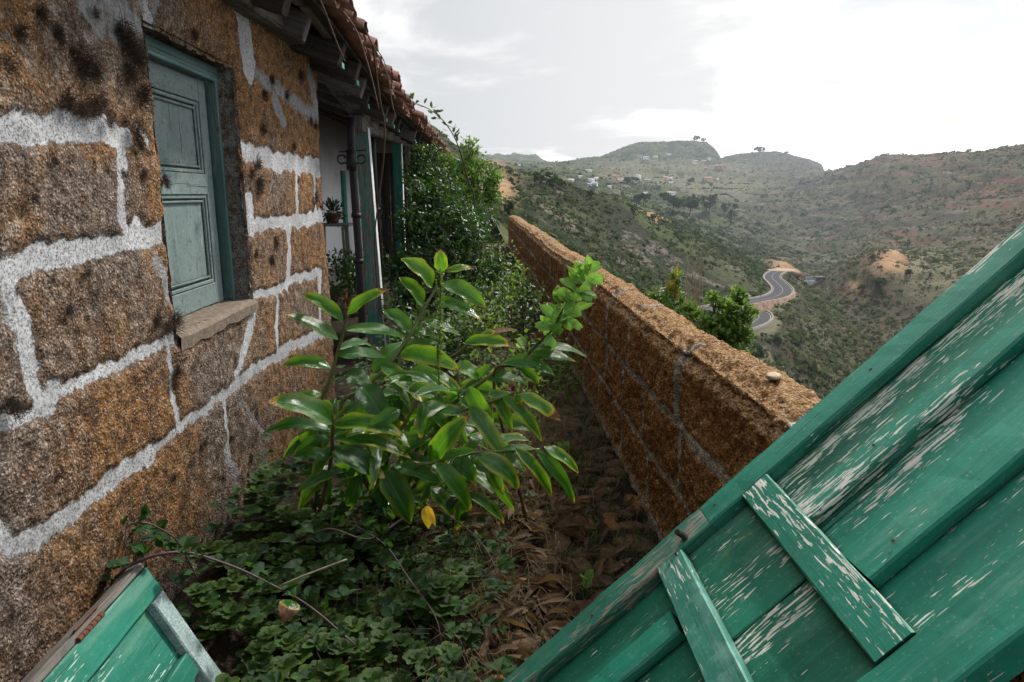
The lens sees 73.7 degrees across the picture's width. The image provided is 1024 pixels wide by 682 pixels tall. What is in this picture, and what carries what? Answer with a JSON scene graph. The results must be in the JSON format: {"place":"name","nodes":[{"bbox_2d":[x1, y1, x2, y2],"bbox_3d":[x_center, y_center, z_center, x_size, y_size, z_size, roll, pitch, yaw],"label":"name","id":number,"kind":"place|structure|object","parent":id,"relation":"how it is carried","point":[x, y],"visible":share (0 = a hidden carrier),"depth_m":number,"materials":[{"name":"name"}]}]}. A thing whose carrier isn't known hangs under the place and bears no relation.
{"place":"outdoors","nodes":[
{"label":"outdoors","id":0,"kind":"place"},
{"bbox_2d":[172,243,667,681],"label":"ground","id":1,"kind":"structure","parent":0,"point":[222,649],"depth_m":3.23,"materials":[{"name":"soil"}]},
{"bbox_2d":[21,563,221,681],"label":"fallen shutter","id":2,"kind":"object","parent":1,"relation":"on","point":[130,625],"visible":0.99,"depth_m":1.99,"materials":[{"name":"paint"}]},
{"bbox_2d":[0,0,456,681],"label":"stone house","id":3,"kind":"structure","parent":1,"relation":"on","point":[174,174],"depth_m":2.54,"materials":[{"name":"brown stone"}]},
{"bbox_2d":[144,33,235,300],"bbox_3d":[-1.435,-0.671,2.970,0.082,1.130,0.902,-1,12,-2],"label":"window frame","id":4,"kind":"structure","parent":3,"relation":"in","point":[161,52],"depth_m":3.31,"materials":[{"name":"blue paint"}]},
{"bbox_2d":[319,0,344,60],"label":"hanging vine","id":5,"kind":"object","parent":3,"relation":"hanging from","point":[324,10],"visible":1,"depth_m":3.34,"materials":[{"name":"brown plant"}]},
{"bbox_2d":[343,11,378,108],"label":"hanging vine","id":6,"kind":"object","parent":3,"relation":"hanging from","point":[350,21],"visible":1,"depth_m":3.72,"materials":[{"name":"brown plant"}]},
{"bbox_2d":[372,46,385,306],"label":"hanging vine","id":7,"kind":"object","parent":3,"relation":"hanging from","point":[378,89],"visible":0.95,"depth_m":5.02,"materials":[{"name":"brown plant"}]},
{"bbox_2d":[372,42,386,67],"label":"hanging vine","id":8,"kind":"object","parent":3,"relation":"hanging from","point":[379,53],"visible":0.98,"depth_m":4.51,"materials":[{"name":"brown plant"}]},
{"bbox_2d":[364,27,395,117],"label":"hanging vine","id":9,"kind":"object","parent":3,"relation":"hanging from","point":[383,66],"visible":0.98,"depth_m":4.38,"materials":[{"name":"brown plant"}]},
{"bbox_2d":[183,462,483,681],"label":"round leaf ground cover","id":10,"kind":"object","parent":1,"relation":"on","point":[221,615],"visible":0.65,"depth_m":2.55,"materials":[{"name":"green plant"}]},
{"bbox_2d":[323,223,353,292],"bbox_3d":[-2.919,-1.336,11.253,0.604,1.191,0.503,-1,12,-2],"label":"plant stand","id":11,"kind":"object","parent":1,"relation":"on","point":[343,225],"visible":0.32,"depth_m":11.09,"materials":[{"name":"grey metal"}]},
{"bbox_2d":[322,197,346,227],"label":"potted plant","id":12,"kind":"object","parent":11,"relation":"on","point":[331,217],"visible":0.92,"depth_m":11.02,"materials":[{"name":"green plant"}]},
{"bbox_2d":[168,336,540,681],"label":"bramble ground cover","id":13,"kind":"object","parent":1,"relation":"on","point":[507,667],"visible":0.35,"depth_m":2.69,"materials":[{"name":"green plant"}]},
{"bbox_2d":[132,519,192,563],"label":"bramble","id":14,"kind":"object","parent":13,"relation":"on","point":[162,525],"visible":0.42,"depth_m":2.37,"materials":[{"name":"green plant"}]},
{"bbox_2d":[121,503,208,579],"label":"bramble","id":15,"kind":"object","parent":13,"relation":"on","point":[147,526],"visible":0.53,"depth_m":2.33,"materials":[{"name":"green plant"}]},
{"bbox_2d":[102,534,354,645],"bbox_3d":[-0.930,0.797,2.248,0.821,0.402,0.235,-1,12,-5],"label":"bramble","id":16,"kind":"object","parent":13,"relation":"on","point":[292,589],"visible":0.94,"depth_m":2.23,"materials":[{"name":"green plant"}]},
{"bbox_2d":[281,559,346,586],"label":"dry stalk","id":17,"kind":"object","parent":16,"relation":"on","point":[302,576],"visible":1,"depth_m":2.31,"materials":[{"name":"brown plant"}]},
{"bbox_2d":[278,600,299,621],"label":"browned leaf","id":18,"kind":"object","parent":13,"relation":"on","point":[289,609],"visible":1,"depth_m":2.22,"materials":[{"name":"brown plant"}]},
{"bbox_2d":[280,506,402,546],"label":"bramble","id":19,"kind":"object","parent":13,"relation":"on","point":[340,521],"visible":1,"depth_m":2.68,"materials":[{"name":"green plant"}]},
{"bbox_2d":[354,516,461,644],"bbox_3d":[-0.383,0.928,2.631,0.156,0.386,0.638,-10,16,-39],"label":"bramble","id":20,"kind":"object","parent":13,"relation":"on","point":[424,580],"visible":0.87,"depth_m":2.62,"materials":[{"name":"green plant"}]},
{"bbox_2d":[436,498,508,593],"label":"bramble","id":21,"kind":"object","parent":13,"relation":"on","point":[451,503],"visible":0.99,"depth_m":2.77,"materials":[{"name":"green plant"}]},
{"bbox_2d":[326,243,392,307],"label":"veranda plant","id":22,"kind":"object","parent":1,"relation":"on","point":[347,271],"visible":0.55,"depth_m":9.61,"materials":[{"name":"green plant"}]},
{"bbox_2d":[354,314,457,399],"bbox_3d":[-0.798,0.184,5.276,0.780,0.828,1.034,2,12,10],"label":"weed bush","id":23,"kind":"object","parent":1,"relation":"on","point":[408,364],"visible":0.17,"depth_m":5.23,"materials":[{"name":"green plant"}]},
{"bbox_2d":[263,248,585,534],"bbox_3d":[-0.415,0.360,3.281,1.543,1.533,1.015,-1,12,-2],"label":"ginger lily","id":24,"kind":"object","parent":1,"relation":"on","point":[369,426],"visible":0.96,"depth_m":3.11,"materials":[{"name":"green plant"}]},
{"bbox_2d":[421,506,435,528],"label":"yellow leaf","id":25,"kind":"object","parent":24,"relation":"hanging from","point":[428,515],"visible":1,"depth_m":2.73,"materials":[{"name":"yellow plant"}]},
{"bbox_2d":[401,140,449,306],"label":"creeping vine","id":26,"kind":"object","parent":1,"relation":"on","point":[420,149],"visible":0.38,"depth_m":9.12,"materials":[{"name":"green plant"}]},
{"bbox_2d":[393,309,487,370],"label":"weed bush","id":27,"kind":"object","parent":1,"relation":"on","point":[453,342],"visible":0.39,"depth_m":6.12,"materials":[{"name":"green plant"}]},
{"bbox_2d":[434,268,449,536],"bbox_3d":[-0.323,0.331,3.135,0.066,1.337,0.084,-3,12,-14],"label":"weed spike","id":28,"kind":"object","parent":1,"relation":"on","point":[439,285],"visible":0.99,"depth_m":3.04,"materials":[{"name":"green plant"}]},
{"bbox_2d":[380,140,512,351],"bbox_3d":[-0.763,-1.237,8.095,1.546,2.418,3.130,-1,12,-2],"label":"creeper shrub","id":29,"kind":"object","parent":1,"relation":"on","point":[418,227],"visible":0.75,"depth_m":7.99,"materials":[{"name":"green plant"}]},
{"bbox_2d":[410,93,474,218],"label":"arching twig","id":30,"kind":"object","parent":29,"relation":"attached to","point":[444,123],"visible":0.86,"depth_m":7.70,"materials":[{"name":"green plant"}]},
{"bbox_2d":[434,135,505,308],"bbox_3d":[-0.580,-1.551,9.379,1.014,2.491,0.896,-1,12,-2],"label":"bright bush","id":31,"kind":"object","parent":1,"relation":"on","point":[492,178],"visible":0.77,"depth_m":9.17,"materials":[{"name":"green plant"}]},
{"bbox_2d":[315,430,651,681],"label":"dry leaf litter","id":32,"kind":"object","parent":1,"relation":"on","point":[546,580],"visible":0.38,"depth_m":3.12,"materials":[{"name":"brown plant"}]},
{"bbox_2d":[449,273,530,364],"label":"weed bush","id":33,"kind":"object","parent":1,"relation":"on","point":[482,326],"visible":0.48,"depth_m":6.57,"materials":[{"name":"green plant"}]},
{"bbox_2d":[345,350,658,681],"bbox_3d":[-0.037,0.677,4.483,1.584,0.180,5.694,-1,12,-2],"label":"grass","id":34,"kind":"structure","parent":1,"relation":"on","point":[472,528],"depth_m":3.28,"materials":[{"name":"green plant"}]},
{"bbox_2d":[470,233,537,327],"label":"weed bush","id":35,"kind":"object","parent":1,"relation":"on","point":[518,261],"visible":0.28,"depth_m":8.50,"materials":[{"name":"green plant"}]},
{"bbox_2d":[454,346,571,432],"bbox_3d":[-0.023,0.379,5.106,0.953,0.778,0.966,-1,12,-2],"label":"weed bush","id":36,"kind":"object","parent":1,"relation":"on","point":[503,385],"visible":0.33,"depth_m":5.06,"materials":[{"name":"green plant"}]},
{"bbox_2d":[499,262,537,315],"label":"weed bush","id":37,"kind":"object","parent":1,"relation":"on","point":[522,279],"visible":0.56,"depth_m":9.52,"materials":[{"name":"green plant"}]},
{"bbox_2d":[494,329,588,399],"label":"weed bush","id":38,"kind":"object","parent":1,"relation":"on","point":[561,364],"visible":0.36,"depth_m":5.74,"materials":[{"name":"green plant"}]},
{"bbox_2d":[580,569,593,599],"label":"weed","id":39,"kind":"object","parent":1,"relation":"on","point":[586,577],"visible":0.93,"depth_m":2.84,"materials":[{"name":"green plant"}]},
{"bbox_2d":[503,222,1023,681],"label":"plank door","id":40,"kind":"structure","parent":1,"relation":"on","point":[864,522],"depth_m":1.51,"materials":[{"name":"green paint"}]},
{"bbox_2d":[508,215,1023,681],"bbox_3d":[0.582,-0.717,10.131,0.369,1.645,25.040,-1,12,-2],"label":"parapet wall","id":41,"kind":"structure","parent":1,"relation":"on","point":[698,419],"depth_m":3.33,"materials":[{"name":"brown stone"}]},
{"bbox_2d":[765,372,780,379],"bbox_3d":[0.911,0.125,2.384,0.058,0.027,0.063,9,15,36],"label":"loose stone","id":42,"kind":"object","parent":41,"relation":"on","point":[772,376],"visible":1,"depth_m":2.37,"materials":[{"name":"beige stone"}]},
{"bbox_2d":[492,216,507,242],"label":"slope","id":43,"kind":"structure","parent":0,"point":[503,230],"depth_m":44.41,"materials":[{"name":"green plant"}]},
{"bbox_2d":[677,285,761,353],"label":"evergreen bush","id":44,"kind":"object","parent":43,"relation":"on","point":[732,330],"visible":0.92,"depth_m":5.20,"materials":[{"name":"green plant"}]},
{"bbox_2d":[739,272,751,292],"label":"dry stalks","id":45,"kind":"object","parent":44,"relation":"attached to","point":[745,280],"visible":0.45,"depth_m":5.41,"materials":[{"name":"beige plant"}]},
{"bbox_2d":[476,335,657,679],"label":"path","id":46,"kind":"structure","parent":0,"point":[525,641],"depth_m":3.48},
{"bbox_2d":[469,264,562,353],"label":"weed bush","id":47,"kind":"object","parent":46,"relation":"on","point":[532,312],"visible":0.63,"depth_m":7.03,"materials":[{"name":"green plant"}]},
{"bbox_2d":[492,255,604,521],"bbox_3d":[0.167,0.271,3.260,0.521,1.363,0.162,-1,12,-2],"label":"leafy shoot","id":48,"kind":"object","parent":46,"relation":"on","point":[555,319],"visible":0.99,"depth_m":3.14,"materials":[{"name":"green plant"}]},
{"bbox_2d":[557,441,569,450],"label":"weed","id":49,"kind":"object","parent":46,"relation":"on","point":[563,447],"visible":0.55,"depth_m":4.25,"materials":[{"name":"green plant"}]},
{"bbox_2d":[646,264,697,322],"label":"flowering bush","id":50,"kind":"object","parent":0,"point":[673,289],"visible":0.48,"depth_m":5.87,"materials":[{"name":"green plant"}]},
{"bbox_2d":[682,248,706,322],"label":"dry stalks","id":51,"kind":"object","parent":50,"relation":"on","point":[693,294],"visible":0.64,"depth_m":5.71,"materials":[{"name":"beige plant"}]},
{"bbox_2d":[353,0,1023,169],"label":"sky","id":52,"kind":"structure","parent":0,"point":[834,84],"materials":[{"name":"white"}]},
{"bbox_2d":[714,164,723,169],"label":"village house","id":53,"kind":"structure","parent":0,"point":[719,166],"depth_m":1048.11,"materials":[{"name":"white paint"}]},
{"bbox_2d":[428,123,1023,398],"bbox_3d":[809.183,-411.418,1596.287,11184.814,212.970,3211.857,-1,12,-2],"label":"hillside","id":54,"kind":"structure","parent":0,"point":[908,295],"depth_m":494.78,"materials":[{"name":"green plant"}]},
{"bbox_2d":[527,171,542,184],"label":"tree","id":55,"kind":"object","parent":54,"relation":"on","point":[537,177],"visible":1,"depth_m":136.14,"materials":[{"name":"green plant"}]},
{"bbox_2d":[539,168,556,184],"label":"tree","id":56,"kind":"object","parent":54,"relation":"on","point":[547,174],"visible":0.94,"depth_m":140.50,"materials":[{"name":"green plant"}]},
{"bbox_2d":[551,175,568,187],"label":"tree","id":57,"kind":"object","parent":54,"relation":"on","point":[558,179],"visible":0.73,"depth_m":145.15,"materials":[{"name":"green plant"}]},
{"bbox_2d":[585,189,595,199],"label":"tree","id":58,"kind":"object","parent":54,"relation":"on","point":[591,192],"visible":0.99,"depth_m":143.47,"materials":[{"name":"green plant"}]},
{"bbox_2d":[622,177,639,181],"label":"house","id":59,"kind":"structure","parent":54,"relation":"on","point":[626,179],"depth_m":652.47,"materials":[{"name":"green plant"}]},
{"bbox_2d":[630,204,637,217],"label":"tree","id":60,"kind":"object","parent":54,"relation":"on","point":[632,209],"visible":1,"depth_m":144.04,"materials":[{"name":"green plant"}]},
{"bbox_2d":[633,193,651,204],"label":"tree","id":61,"kind":"object","parent":54,"relation":"on","point":[638,197],"visible":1,"depth_m":394.59,"materials":[{"name":"green plant"}]},
{"bbox_2d":[650,213,659,224],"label":"tree","id":62,"kind":"object","parent":54,"relation":"on","point":[653,215],"visible":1,"depth_m":148.11,"materials":[{"name":"green plant"}]},
{"bbox_2d":[658,192,683,210],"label":"tree","id":63,"kind":"object","parent":54,"relation":"on","point":[677,202],"visible":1,"depth_m":395.13,"materials":[{"name":"green plant"}]},
{"bbox_2d":[680,194,704,214],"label":"tree","id":64,"kind":"object","parent":54,"relation":"on","point":[692,201],"visible":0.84,"depth_m":455.72,"materials":[{"name":"green plant"}]},
{"bbox_2d":[703,177,711,181],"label":"village house","id":65,"kind":"structure","parent":54,"relation":"on","point":[707,179],"depth_m":854.03,"materials":[{"name":"paint"}]},
{"bbox_2d":[698,194,718,212],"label":"tree","id":66,"kind":"object","parent":54,"relation":"on","point":[709,198],"visible":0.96,"depth_m":494.48,"materials":[{"name":"green plant"}]},
{"bbox_2d":[425,121,1023,398],"bbox_3d":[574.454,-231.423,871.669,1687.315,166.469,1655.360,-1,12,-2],"label":"scrub","id":67,"kind":"object","parent":54,"relation":"on","point":[506,208],"visible":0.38,"depth_m":181.70,"materials":[{"name":"green plant"}]},
{"bbox_2d":[720,202,728,215],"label":"tree","id":68,"kind":"object","parent":54,"relation":"on","point":[724,208],"visible":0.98,"depth_m":515.29,"materials":[{"name":"green plant"}]},
{"bbox_2d":[726,202,737,224],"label":"tree","id":69,"kind":"object","parent":54,"relation":"on","point":[730,212],"visible":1,"depth_m":474.92,"materials":[{"name":"green plant"}]},
{"bbox_2d":[754,146,764,151],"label":"tree","id":70,"kind":"object","parent":54,"relation":"on","point":[757,148],"visible":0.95,"depth_m":1612.59,"materials":[{"name":"plant"}]},
{"bbox_2d":[752,292,795,311],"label":"retaining wall","id":71,"kind":"structure","parent":54,"relation":"on","point":[767,305],"depth_m":111.61,"materials":[{"name":"brown stone"}]},
{"bbox_2d":[766,268,801,277],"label":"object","id":72,"kind":"object","parent":54,"relation":"on","point":[797,273],"visible":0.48,"depth_m":199.48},
{"bbox_2d":[804,276,825,285],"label":"concrete building","id":73,"kind":"structure","parent":54,"relation":"on","point":[810,280],"depth_m":243.28,"materials":[{"name":"grey concrete"}]},
{"bbox_2d":[857,284,866,289],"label":"tree","id":74,"kind":"object","parent":54,"relation":"on","point":[863,286],"visible":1,"depth_m":195.94,"materials":[{"name":"green plant"}]},
{"bbox_2d":[871,277,889,287],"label":"tree","id":75,"kind":"object","parent":54,"relation":"on","point":[880,280],"visible":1,"depth_m":193.76,"materials":[{"name":"green plant"}]},
{"bbox_2d":[905,269,912,275],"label":"tree","id":76,"kind":"object","parent":54,"relation":"on","point":[907,272],"visible":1,"depth_m":198.44,"materials":[{"name":"green plant"}]},
{"bbox_2d":[698,271,792,327],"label":"road","id":77,"kind":"structure","parent":0,"point":[781,288],"depth_m":129.47,"materials":[{"name":"grey asphalt"}]},
{"bbox_2d":[698,270,793,330],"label":"kerb","id":78,"kind":"structure","parent":77,"relation":"on","point":[764,325],"depth_m":103.11,"materials":[{"name":"grey concrete"}]}
]}

